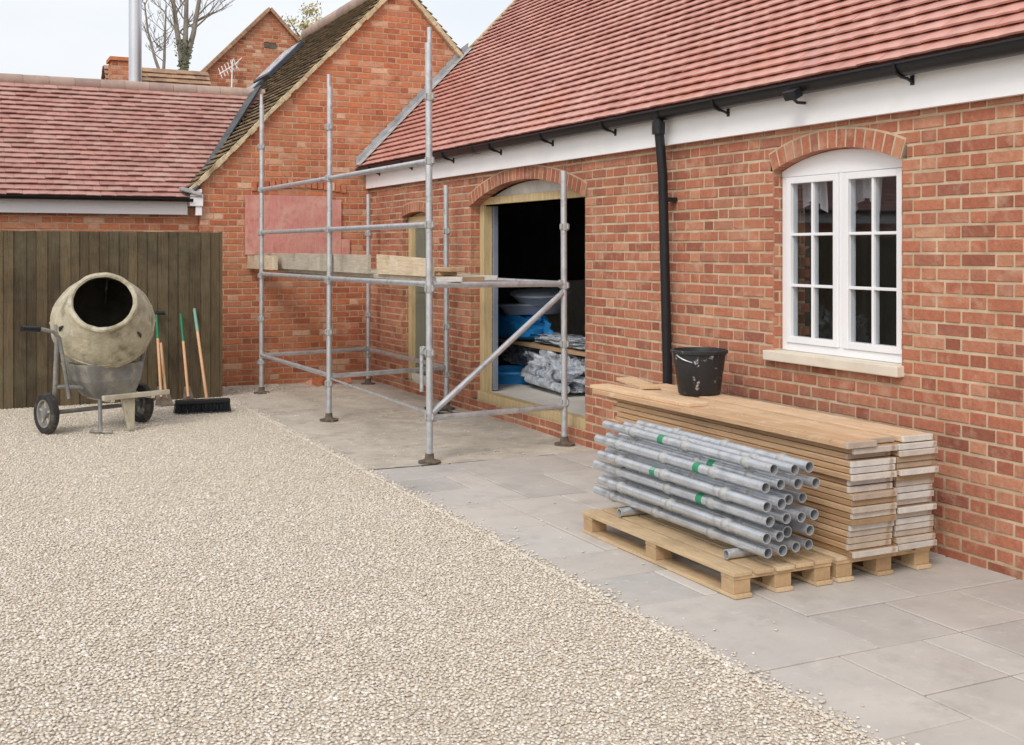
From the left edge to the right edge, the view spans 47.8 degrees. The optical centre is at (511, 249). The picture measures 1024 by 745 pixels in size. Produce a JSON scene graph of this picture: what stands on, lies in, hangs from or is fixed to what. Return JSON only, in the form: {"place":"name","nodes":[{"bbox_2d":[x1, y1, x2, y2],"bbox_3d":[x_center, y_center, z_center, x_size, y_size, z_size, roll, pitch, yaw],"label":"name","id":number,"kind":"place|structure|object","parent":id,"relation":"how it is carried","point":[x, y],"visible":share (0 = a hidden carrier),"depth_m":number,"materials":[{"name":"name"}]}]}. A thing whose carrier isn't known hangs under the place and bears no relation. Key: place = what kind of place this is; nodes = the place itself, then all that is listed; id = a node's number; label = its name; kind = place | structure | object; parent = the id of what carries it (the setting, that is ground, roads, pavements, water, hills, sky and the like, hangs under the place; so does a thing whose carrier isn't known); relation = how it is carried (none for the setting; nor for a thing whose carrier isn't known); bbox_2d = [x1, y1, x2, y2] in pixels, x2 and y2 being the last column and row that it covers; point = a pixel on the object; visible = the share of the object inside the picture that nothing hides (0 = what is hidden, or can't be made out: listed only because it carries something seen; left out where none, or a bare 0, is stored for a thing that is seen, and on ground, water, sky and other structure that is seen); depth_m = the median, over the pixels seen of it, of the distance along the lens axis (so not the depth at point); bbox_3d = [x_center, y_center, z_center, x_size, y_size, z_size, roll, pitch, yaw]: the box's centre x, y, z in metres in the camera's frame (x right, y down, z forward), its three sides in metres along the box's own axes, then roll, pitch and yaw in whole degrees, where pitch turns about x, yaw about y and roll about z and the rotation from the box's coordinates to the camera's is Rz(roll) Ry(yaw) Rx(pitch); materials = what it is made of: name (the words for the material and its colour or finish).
{"place":"outdoors","nodes":[
{"label":"outdoors","id":0,"kind":"place"},
{"bbox_2d":[0,0,266,231],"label":"tiled range","id":1,"kind":"structure","parent":0,"point":[134,153],"depth_m":13.89,"materials":[{"name":"tile"}]},
{"bbox_2d":[101,7,299,87],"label":"gabled house","id":2,"kind":"structure","parent":0,"point":[247,56],"depth_m":21.94,"materials":[{"name":"brick"}]},
{"bbox_2d":[0,0,512,78],"label":"sky","id":3,"kind":"structure","parent":0,"point":[58,38],"materials":[{"name":"white"}]},
{"bbox_2d":[222,380,595,469],"bbox_3d":[-1.468,1.646,11.691,2.060,0.020,5.900,0,0,-26],"label":"concrete slab","id":4,"kind":"object","parent":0,"point":[404,428],"visible":0.86,"depth_m":10.61,"materials":[{"name":"grey concrete"}]},
{"bbox_2d":[306,376,350,385],"bbox_3d":[-2.235,1.603,14.122,0.563,0.127,0.339,0,0,-26],"label":"brick rubble","id":5,"kind":"object","parent":4,"relation":"on","point":[318,381],"visible":0.69,"depth_m":14.01,"materials":[{"name":"brick"}]},
{"bbox_2d":[254,27,574,464],"bbox_3d":[-1.219,-0.064,11.479,1.616,3.412,5.316,0,0,-26],"label":"tube scaffold","id":6,"kind":"object","parent":4,"relation":"on","point":[430,285],"visible":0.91,"depth_m":9.87,"materials":[{"name":"metal"}]},
{"bbox_2d":[247,255,277,269],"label":"toe board","id":7,"kind":"object","parent":6,"relation":"on","point":[270,262],"visible":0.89,"depth_m":13.14,"materials":[{"name":"beige wood"}]},
{"bbox_2d":[255,253,370,273],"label":"toe board","id":8,"kind":"object","parent":6,"relation":"on","point":[347,263],"visible":0.78,"depth_m":11.45,"materials":[{"name":"brown wood"}]},
{"bbox_2d":[273,269,462,281],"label":"scaffold board","id":9,"kind":"object","parent":6,"relation":"on","point":[420,278],"visible":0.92,"depth_m":10.06,"materials":[{"name":"brown wood"}]},
{"bbox_2d":[377,254,434,276],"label":"toe board","id":10,"kind":"object","parent":9,"relation":"on","point":[399,265],"visible":0.78,"depth_m":9.57,"materials":[{"name":"beige wood"}]},
{"bbox_2d":[0,383,920,744],"bbox_3d":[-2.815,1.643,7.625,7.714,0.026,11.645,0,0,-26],"label":"gravel","id":11,"kind":"structure","parent":0,"point":[292,549],"depth_m":5.17,"materials":[{"name":"beige gravel"}]},
{"bbox_2d":[20,272,169,433],"bbox_3d":[-3.802,0.930,10.535,1.298,1.447,1.032,0,0,-26],"label":"cement mixer","id":12,"kind":"object","parent":11,"relation":"on","point":[101,329],"visible":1,"depth_m":10.37,"materials":[{"name":"metal"}]},
{"bbox_2d":[0,231,221,409],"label":"board fence","id":13,"kind":"object","parent":11,"relation":"on","point":[173,275],"visible":0.69,"depth_m":12.39,"materials":[{"name":"brown wood"}]},
{"bbox_2d":[154,311,168,405],"bbox_3d":[-3.749,1.152,12.308,0.180,0.955,0.508,0,0,-26],"label":"spade","id":14,"kind":"object","parent":11,"relation":"on","point":[161,400],"visible":0.94,"depth_m":12.24,"materials":[{"name":"brown wood"}]},
{"bbox_2d":[160,342,173,404],"bbox_3d":[-3.723,1.321,12.322,0.139,0.619,0.510,0,0,-26],"label":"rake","id":15,"kind":"object","parent":11,"relation":"on","point":[169,399],"visible":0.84,"depth_m":12.30,"materials":[{"name":"brown wood"}]},
{"bbox_2d":[179,313,193,399],"bbox_3d":[-3.513,1.166,12.370,0.139,0.929,0.612,0,0,-26],"label":"hoe","id":16,"kind":"object","parent":11,"relation":"on","point":[187,394],"visible":0.76,"depth_m":12.30,"materials":[{"name":"brown wood"}]},
{"bbox_2d":[173,308,230,413],"bbox_3d":[-3.348,1.140,12.093,0.554,0.987,1.288,0,0,-26],"label":"broom","id":17,"kind":"object","parent":11,"relation":"on","point":[205,405],"visible":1,"depth_m":11.60,"materials":[{"name":"brown wood"}]},
{"bbox_2d":[372,454,553,469],"bbox_3d":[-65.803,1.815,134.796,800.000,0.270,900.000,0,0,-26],"label":"ground","id":18,"kind":"structure","parent":0,"point":[427,465],"depth_m":8.94,"materials":[{"name":"grey concrete"}]},
{"bbox_2d":[142,0,191,68],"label":"bare tree","id":19,"kind":"object","parent":18,"relation":"on","point":[151,46],"visible":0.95,"depth_m":35.88,"materials":[{"name":"brown plant"}]},
{"bbox_2d":[152,0,232,70],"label":"bare tree","id":20,"kind":"object","parent":18,"relation":"on","point":[184,48],"visible":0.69,"depth_m":37.91,"materials":[{"name":"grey plant"}]},
{"bbox_2d":[281,0,323,39],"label":"leafy tree","id":21,"kind":"object","parent":18,"relation":"on","point":[303,26],"visible":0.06,"depth_m":34.41,"materials":[{"name":"green plant"}]},
{"bbox_2d":[179,0,466,386],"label":"gabled brick barn","id":22,"kind":"structure","parent":18,"relation":"on","point":[368,56],"depth_m":14.34,"materials":[{"name":"brick"}]},
{"bbox_2d":[355,0,1023,579],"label":"brick outbuilding","id":23,"kind":"structure","parent":18,"relation":"on","point":[811,204],"depth_m":7.83,"materials":[{"name":"red brick"}]},
{"bbox_2d":[416,228,425,373],"bbox_3d":[-0.962,0.567,13.223,0.048,1.725,0.700,0,0,-26],"label":"door","id":24,"kind":"structure","parent":23,"relation":"in","point":[420,232],"depth_m":13.36,"materials":[{"name":"beige wood"}]},
{"bbox_2d":[498,365,529,383],"bbox_3d":[-0.014,1.380,12.679,0.780,0.140,0.780,0,0,-26],"label":"blue tub","id":25,"kind":"object","parent":23,"relation":"on","point":[508,374],"visible":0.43,"depth_m":12.39,"materials":[{"name":"plastic"}]},
{"bbox_2d":[498,343,540,366],"bbox_3d":[0.224,1.181,13.050,0.362,0.297,1.490,0,0,-26],"label":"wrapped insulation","id":26,"kind":"object","parent":25,"relation":"on","point":[512,354],"visible":0.26,"depth_m":13.07},
{"bbox_2d":[498,337,584,356],"bbox_3d":[0.454,1.232,12.462,0.550,0.435,2.600,0,0,-26],"label":"trestle bench","id":27,"kind":"object","parent":23,"relation":"on","point":[549,347],"visible":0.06,"depth_m":12.19,"materials":[{"name":"brown wood"}]},
{"bbox_2d":[498,313,553,339],"bbox_3d":[0.075,0.862,13.054,0.443,0.296,1.109,0,0,-26],"label":"blue plastic sack","id":28,"kind":"object","parent":27,"relation":"on","point":[509,326],"visible":0.57,"depth_m":12.70,"materials":[{"name":"blue plastic"}]},
{"bbox_2d":[498,288,571,314],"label":"stacked tubs","id":29,"kind":"object","parent":28,"relation":"on","point":[532,301],"visible":0.81,"depth_m":12.71,"materials":[{"name":"plastic"}]},
{"bbox_2d":[534,332,584,349],"bbox_3d":[0.676,0.953,11.967,0.510,0.114,1.501,0,0,-26],"label":"wrapped bundle","id":30,"kind":"object","parent":27,"relation":"on","point":[576,341],"visible":0.62,"depth_m":12.00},
{"bbox_2d":[518,349,584,393],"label":"wrapped pipes","id":31,"kind":"object","parent":23,"relation":"on","point":[542,369],"visible":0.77,"depth_m":11.65,"materials":[{"name":"grey plastic"}]},
{"bbox_2d":[543,280,584,358],"bbox_3d":[0.715,0.900,14.036,0.154,1.040,1.259,0,0,33],"label":"metal cabinet","id":32,"kind":"object","parent":23,"relation":"on","point":[576,312],"visible":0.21,"depth_m":14.14,"materials":[{"name":"metal"}]},
{"bbox_2d":[763,148,904,377],"bbox_3d":[2.091,0.053,7.234,0.615,1.323,1.487,0,0,-26],"label":"window","id":33,"kind":"structure","parent":23,"relation":"in","point":[856,174],"depth_m":7.02,"materials":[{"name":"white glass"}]},
{"bbox_2d":[368,450,1023,744],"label":"paving","id":34,"kind":"structure","parent":0,"point":[933,654],"depth_m":5.20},
{"bbox_2d":[581,506,832,599],"bbox_3d":[0.991,1.580,6.192,0.599,0.123,1.459,0,0,-26],"label":"wooden pallet","id":35,"kind":"object","parent":34,"relation":"on","point":[663,538],"visible":0.77,"depth_m":5.79,"materials":[{"name":"brown wood"}]},
{"bbox_2d":[617,507,647,516],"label":"bearer tube","id":36,"kind":"object","parent":35,"relation":"on","point":[626,511],"visible":0.42,"depth_m":6.56,"materials":[{"name":"metal"}]},
{"bbox_2d":[607,487,786,555],"bbox_3d":[0.946,1.442,6.247,0.073,0.070,1.591,0,0,-26],"label":"scaffold tube","id":37,"kind":"object","parent":36,"relation":"on","point":[777,548],"visible":0.16,"depth_m":5.72,"materials":[{"name":"metal"}]},
{"bbox_2d":[603,472,783,541],"bbox_3d":[0.923,1.367,6.233,0.069,0.066,1.619,0,0,-26],"label":"scaffold tube","id":38,"kind":"object","parent":37,"relation":"on","point":[777,535],"visible":0.45,"depth_m":6.02,"materials":[{"name":"metal"}]},
{"bbox_2d":[614,464,790,523],"bbox_3d":[0.971,1.284,6.208,0.068,0.066,1.549,0,0,-26],"label":"scaffold tube","id":39,"kind":"object","parent":38,"relation":"on","point":[781,516],"visible":0.2,"depth_m":5.59,"materials":[{"name":"metal"}]},
{"bbox_2d":[605,447,785,509],"bbox_3d":[0.929,1.208,6.203,0.073,0.070,1.594,0,0,-26],"label":"scaffold tube","id":40,"kind":"object","parent":39,"relation":"on","point":[777,502],"visible":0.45,"depth_m":6.00,"materials":[{"name":"metal"}]},
{"bbox_2d":[606,432,784,489],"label":"scaffold tube","id":41,"kind":"object","parent":40,"relation":"on","point":[776,483],"visible":0.6,"depth_m":6.07,"materials":[{"name":"metal"}]},
{"bbox_2d":[602,420,777,474],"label":"scaffold tube","id":42,"kind":"object","parent":41,"relation":"on","point":[745,462],"visible":1,"depth_m":6.10,"materials":[{"name":"metal"}]},
{"bbox_2d":[785,533,812,549],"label":"scaffold tube","id":43,"kind":"object","parent":36,"relation":"on","point":[806,543],"visible":0.09,"depth_m":5.68,"materials":[{"name":"metal"}]},
{"bbox_2d":[775,520,813,534],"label":"scaffold tube","id":44,"kind":"object","parent":43,"relation":"on","point":[804,528],"visible":0.12,"depth_m":5.63,"materials":[{"name":"metal"}]},
{"bbox_2d":[785,502,818,519],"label":"scaffold tube","id":45,"kind":"object","parent":44,"relation":"on","point":[811,513],"visible":0.12,"depth_m":5.65,"materials":[{"name":"metal"}]},
{"bbox_2d":[770,487,806,502],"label":"scaffold tube","id":46,"kind":"object","parent":45,"relation":"on","point":[799,496],"visible":0.12,"depth_m":5.67,"materials":[{"name":"metal"}]},
{"bbox_2d":[778,471,819,487],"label":"scaffold tube","id":47,"kind":"object","parent":46,"relation":"on","point":[810,481],"visible":0.12,"depth_m":5.64,"materials":[{"name":"metal"}]},
{"bbox_2d":[636,420,813,472],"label":"scaffold tube","id":48,"kind":"object","parent":47,"relation":"on","point":[805,466],"visible":0.53,"depth_m":6.08,"materials":[{"name":"metal"}]},
{"bbox_2d":[723,547,802,558],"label":"bearer tube","id":49,"kind":"object","parent":35,"relation":"on","point":[731,553],"visible":0.44,"depth_m":5.66,"materials":[{"name":"metal"}]},
{"bbox_2d":[593,485,771,557],"bbox_3d":[0.862,1.442,6.214,0.069,0.066,1.620,0,0,-26],"label":"scaffold tube","id":50,"kind":"object","parent":49,"relation":"on","point":[713,532],"visible":0.99,"depth_m":6.05,"materials":[{"name":"metal"}]},
{"bbox_2d":[597,476,770,543],"bbox_3d":[0.862,1.361,6.125,0.068,0.066,1.532,0,0,-26],"label":"scaffold tube","id":51,"kind":"object","parent":50,"relation":"on","point":[724,524],"visible":1,"depth_m":5.98,"materials":[{"name":"metal"}]},
{"bbox_2d":[593,459,774,526],"bbox_3d":[0.864,1.288,6.199,0.071,0.070,1.626,0,0,-26],"label":"scaffold tube","id":52,"kind":"object","parent":51,"relation":"on","point":[708,501],"visible":0.99,"depth_m":6.04,"materials":[{"name":"metal"}]},
{"bbox_2d":[597,450,771,511],"bbox_3d":[0.862,1.213,6.133,0.069,0.066,1.540,0,0,-26],"label":"scaffold tube","id":53,"kind":"object","parent":52,"relation":"on","point":[725,493],"visible":1,"depth_m":5.99,"materials":[{"name":"metal"}]},
{"bbox_2d":[594,435,769,492],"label":"scaffold tube","id":54,"kind":"object","parent":53,"relation":"on","point":[714,472],"visible":1,"depth_m":6.05,"materials":[{"name":"metal"}]},
{"bbox_2d":[771,537,799,551],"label":"scaffold tube","id":55,"kind":"object","parent":35,"relation":"on","point":[791,545],"visible":0.06,"depth_m":5.61,"materials":[{"name":"metal"}]},
{"bbox_2d":[771,522,791,536],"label":"scaffold tube","id":56,"kind":"object","parent":55,"relation":"on","point":[786,530],"visible":0.05,"depth_m":5.62,"materials":[{"name":"metal"}]},
{"bbox_2d":[771,507,805,521],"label":"scaffold tube","id":57,"kind":"object","parent":56,"relation":"on","point":[797,515],"visible":0.07,"depth_m":5.58,"materials":[{"name":"metal"}]},
{"bbox_2d":[767,489,792,504],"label":"scaffold tube","id":58,"kind":"object","parent":57,"relation":"on","point":[788,498],"visible":0.11,"depth_m":5.63,"materials":[{"name":"metal"}]},
{"bbox_2d":[619,433,802,488],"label":"scaffold tube","id":59,"kind":"object","parent":58,"relation":"on","point":[793,482],"visible":0.24,"depth_m":5.69,"materials":[{"name":"metal"}]},
{"bbox_2d":[623,421,798,474],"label":"scaffold tube","id":60,"kind":"object","parent":59,"relation":"on","point":[788,467],"visible":0.54,"depth_m":6.02,"materials":[{"name":"metal"}]},
{"bbox_2d":[809,545,932,582],"bbox_3d":[1.568,1.580,6.473,0.625,0.123,1.454,0,0,-26],"label":"wooden pallet","id":61,"kind":"object","parent":34,"relation":"on","point":[842,565],"visible":0.27,"depth_m":5.84,"materials":[{"name":"brown wood"}]},
{"bbox_2d":[792,532,897,558],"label":"scaffold board","id":62,"kind":"object","parent":61,"relation":"on","point":[871,551],"visible":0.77,"depth_m":5.75,"materials":[{"name":"brown wood"}]},
{"bbox_2d":[792,530,890,550],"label":"scaffold board","id":63,"kind":"object","parent":62,"relation":"on","point":[839,544],"visible":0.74,"depth_m":5.77,"materials":[{"name":"brown wood"}]},
{"bbox_2d":[609,462,891,544],"bbox_3d":[1.281,1.439,6.779,0.289,0.029,2.294,0,0,-26],"label":"scaffold board","id":64,"kind":"object","parent":63,"relation":"on","point":[852,540],"visible":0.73,"depth_m":5.76,"materials":[{"name":"brown wood"}]},
{"bbox_2d":[803,518,892,537],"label":"scaffold board","id":65,"kind":"object","parent":64,"relation":"on","point":[833,529],"visible":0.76,"depth_m":5.78,"materials":[{"name":"brown wood"}]},
{"bbox_2d":[815,516,893,531],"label":"scaffold board","id":66,"kind":"object","parent":65,"relation":"on","point":[850,528],"visible":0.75,"depth_m":5.76,"materials":[{"name":"brown wood"}]},
{"bbox_2d":[794,502,896,525],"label":"scaffold board","id":67,"kind":"object","parent":66,"relation":"on","point":[863,521],"visible":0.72,"depth_m":5.74,"materials":[{"name":"brown wood"}]},
{"bbox_2d":[792,500,895,519],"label":"scaffold board","id":68,"kind":"object","parent":67,"relation":"on","point":[848,514],"visible":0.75,"depth_m":5.76,"materials":[{"name":"brown wood"}]},
{"bbox_2d":[805,493,896,513],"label":"scaffold board","id":69,"kind":"object","parent":68,"relation":"on","point":[856,509],"visible":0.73,"depth_m":5.74,"materials":[{"name":"brown wood"}]},
{"bbox_2d":[784,486,895,506],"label":"scaffold board","id":70,"kind":"object","parent":69,"relation":"on","point":[841,500],"visible":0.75,"depth_m":5.76,"materials":[{"name":"brown wood"}]},
{"bbox_2d":[802,485,897,500],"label":"scaffold board","id":71,"kind":"object","parent":70,"relation":"on","point":[865,495],"visible":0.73,"depth_m":5.74,"materials":[{"name":"brown wood"}]},
{"bbox_2d":[801,473,892,492],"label":"scaffold board","id":72,"kind":"object","parent":71,"relation":"on","point":[855,488],"visible":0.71,"depth_m":5.75,"materials":[{"name":"brown wood"}]},
{"bbox_2d":[623,422,892,485],"bbox_3d":[1.322,1.153,6.716,0.287,0.029,2.130,0,0,-26],"label":"scaffold board","id":73,"kind":"object","parent":72,"relation":"on","point":[832,478],"visible":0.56,"depth_m":5.79,"materials":[{"name":"brown wood"}]},
{"bbox_2d":[615,416,896,481],"bbox_3d":[1.302,1.122,6.723,0.293,0.029,2.255,0,0,-26],"label":"scaffold board","id":74,"kind":"object","parent":73,"relation":"on","point":[861,476],"visible":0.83,"depth_m":5.74,"materials":[{"name":"brown wood"}]},
{"bbox_2d":[617,412,894,474],"bbox_3d":[1.308,1.090,6.718,0.288,0.029,2.208,0,0,-26],"label":"scaffold board","id":75,"kind":"object","parent":74,"relation":"on","point":[850,470],"visible":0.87,"depth_m":6.09,"materials":[{"name":"brown wood"}]},
{"bbox_2d":[612,405,895,467],"bbox_3d":[1.296,1.058,6.767,0.296,0.029,2.301,0,0,-26],"label":"scaffold board","id":76,"kind":"object","parent":75,"relation":"on","point":[868,461],"visible":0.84,"depth_m":6.22,"materials":[{"name":"brown wood"}]},
{"bbox_2d":[617,402,890,459],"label":"scaffold board","id":77,"kind":"object","parent":76,"relation":"on","point":[830,452],"visible":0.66,"depth_m":6.35,"materials":[{"name":"brown wood"}]},
{"bbox_2d":[612,398,897,454],"bbox_3d":[1.302,0.995,6.765,0.293,0.029,2.294,0,0,-26],"label":"scaffold board","id":78,"kind":"object","parent":77,"relation":"on","point":[883,447],"visible":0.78,"depth_m":6.09,"materials":[{"name":"brown wood"}]},
{"bbox_2d":[593,389,876,448],"bbox_3d":[1.176,0.961,6.777,0.192,0.031,2.452,0,0,-26],"label":"scaffold board","id":79,"kind":"object","parent":78,"relation":"on","point":[832,438],"visible":0.88,"depth_m":6.30,"materials":[{"name":"brown wood"}]},
{"bbox_2d":[590,383,708,406],"bbox_3d":[0.860,0.934,7.436,0.150,0.022,1.110,0,0,-28],"label":"loose plank","id":80,"kind":"object","parent":79,"relation":"on","point":[666,398],"visible":1,"depth_m":7.35,"materials":[{"name":"beige wood"}]},
{"bbox_2d":[645,389,893,442],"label":"scaffold board","id":81,"kind":"object","parent":78,"relation":"on","point":[879,438],"visible":0.64,"depth_m":6.46,"materials":[{"name":"brown wood"}]},
{"bbox_2d":[891,539,936,550],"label":"scaffold board","id":82,"kind":"object","parent":61,"relation":"on","point":[917,544],"visible":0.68,"depth_m":5.86,"materials":[{"name":"brown wood"}]},
{"bbox_2d":[890,532,934,543],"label":"scaffold board","id":83,"kind":"object","parent":82,"relation":"on","point":[913,538],"visible":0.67,"depth_m":5.87,"materials":[{"name":"brown wood"}]},
{"bbox_2d":[892,526,932,536],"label":"scaffold board","id":84,"kind":"object","parent":83,"relation":"on","point":[912,531],"visible":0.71,"depth_m":5.88,"materials":[{"name":"brown wood"}]},
{"bbox_2d":[893,520,933,530],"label":"scaffold board","id":85,"kind":"object","parent":84,"relation":"on","point":[913,525],"visible":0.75,"depth_m":5.88,"materials":[{"name":"brown wood"}]},
{"bbox_2d":[894,514,932,524],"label":"scaffold board","id":86,"kind":"object","parent":85,"relation":"on","point":[913,519],"visible":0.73,"depth_m":5.87,"materials":[{"name":"brown wood"}]},
{"bbox_2d":[896,510,931,518],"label":"scaffold board","id":87,"kind":"object","parent":86,"relation":"on","point":[912,514],"visible":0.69,"depth_m":5.88,"materials":[{"name":"brown wood"}]},
{"bbox_2d":[896,502,936,513],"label":"scaffold board","id":88,"kind":"object","parent":87,"relation":"on","point":[913,507],"visible":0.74,"depth_m":5.85,"materials":[{"name":"brown wood"}]},
{"bbox_2d":[895,496,931,505],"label":"scaffold board","id":89,"kind":"object","parent":88,"relation":"on","point":[913,500],"visible":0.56,"depth_m":5.88,"materials":[{"name":"brown wood"}]},
{"bbox_2d":[896,489,933,500],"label":"scaffold board","id":90,"kind":"object","parent":89,"relation":"on","point":[914,494],"visible":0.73,"depth_m":5.86,"materials":[{"name":"brown wood"}]},
{"bbox_2d":[891,483,931,492],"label":"scaffold board","id":91,"kind":"object","parent":90,"relation":"on","point":[917,487],"visible":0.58,"depth_m":5.88,"materials":[{"name":"brown wood"}]},
{"bbox_2d":[888,477,933,486],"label":"scaffold board","id":92,"kind":"object","parent":91,"relation":"on","point":[912,482],"visible":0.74,"depth_m":5.88,"materials":[{"name":"brown wood"}]},
{"bbox_2d":[893,472,933,480],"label":"scaffold board","id":93,"kind":"object","parent":92,"relation":"on","point":[913,477],"visible":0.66,"depth_m":5.86,"materials":[{"name":"brown wood"}]},
{"bbox_2d":[893,465,938,475],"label":"scaffold board","id":94,"kind":"object","parent":93,"relation":"on","point":[916,470],"visible":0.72,"depth_m":5.84,"materials":[{"name":"brown wood"}]},
{"bbox_2d":[893,459,934,468],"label":"scaffold board","id":95,"kind":"object","parent":94,"relation":"on","point":[914,464],"visible":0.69,"depth_m":5.86,"materials":[{"name":"brown wood"}]},
{"bbox_2d":[888,453,934,462],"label":"scaffold board","id":96,"kind":"object","parent":95,"relation":"on","point":[914,458],"visible":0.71,"depth_m":5.85,"materials":[{"name":"brown wood"}]},
{"bbox_2d":[891,447,937,456],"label":"scaffold board","id":97,"kind":"object","parent":96,"relation":"on","point":[918,451],"visible":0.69,"depth_m":5.84,"materials":[{"name":"brown wood"}]},
{"bbox_2d":[886,440,936,449],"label":"scaffold board","id":98,"kind":"object","parent":97,"relation":"on","point":[915,444],"visible":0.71,"depth_m":5.86,"materials":[{"name":"brown wood"}]},
{"bbox_2d":[644,384,932,442],"bbox_3d":[1.531,0.961,6.995,0.216,0.031,2.474,0,0,-26],"label":"scaffold board","id":99,"kind":"object","parent":98,"relation":"on","point":[903,435],"visible":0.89,"depth_m":6.50,"materials":[{"name":"brown wood"}]},
{"bbox_2d":[616,377,659,388],"bbox_3d":[0.875,0.934,8.078,0.140,0.022,0.550,0,0,-12],"label":"loose plank","id":100,"kind":"object","parent":99,"relation":"on","point":[635,382],"visible":0.94,"depth_m":8.01,"materials":[{"name":"beige wood"}]},
{"bbox_2d":[670,347,727,395],"bbox_3d":[1.226,0.800,7.564,0.388,0.290,0.376,0,0,-26],"label":"builders bucket","id":101,"kind":"object","parent":99,"relation":"on","point":[699,371],"visible":1,"depth_m":7.43,"materials":[{"name":"plastic"}]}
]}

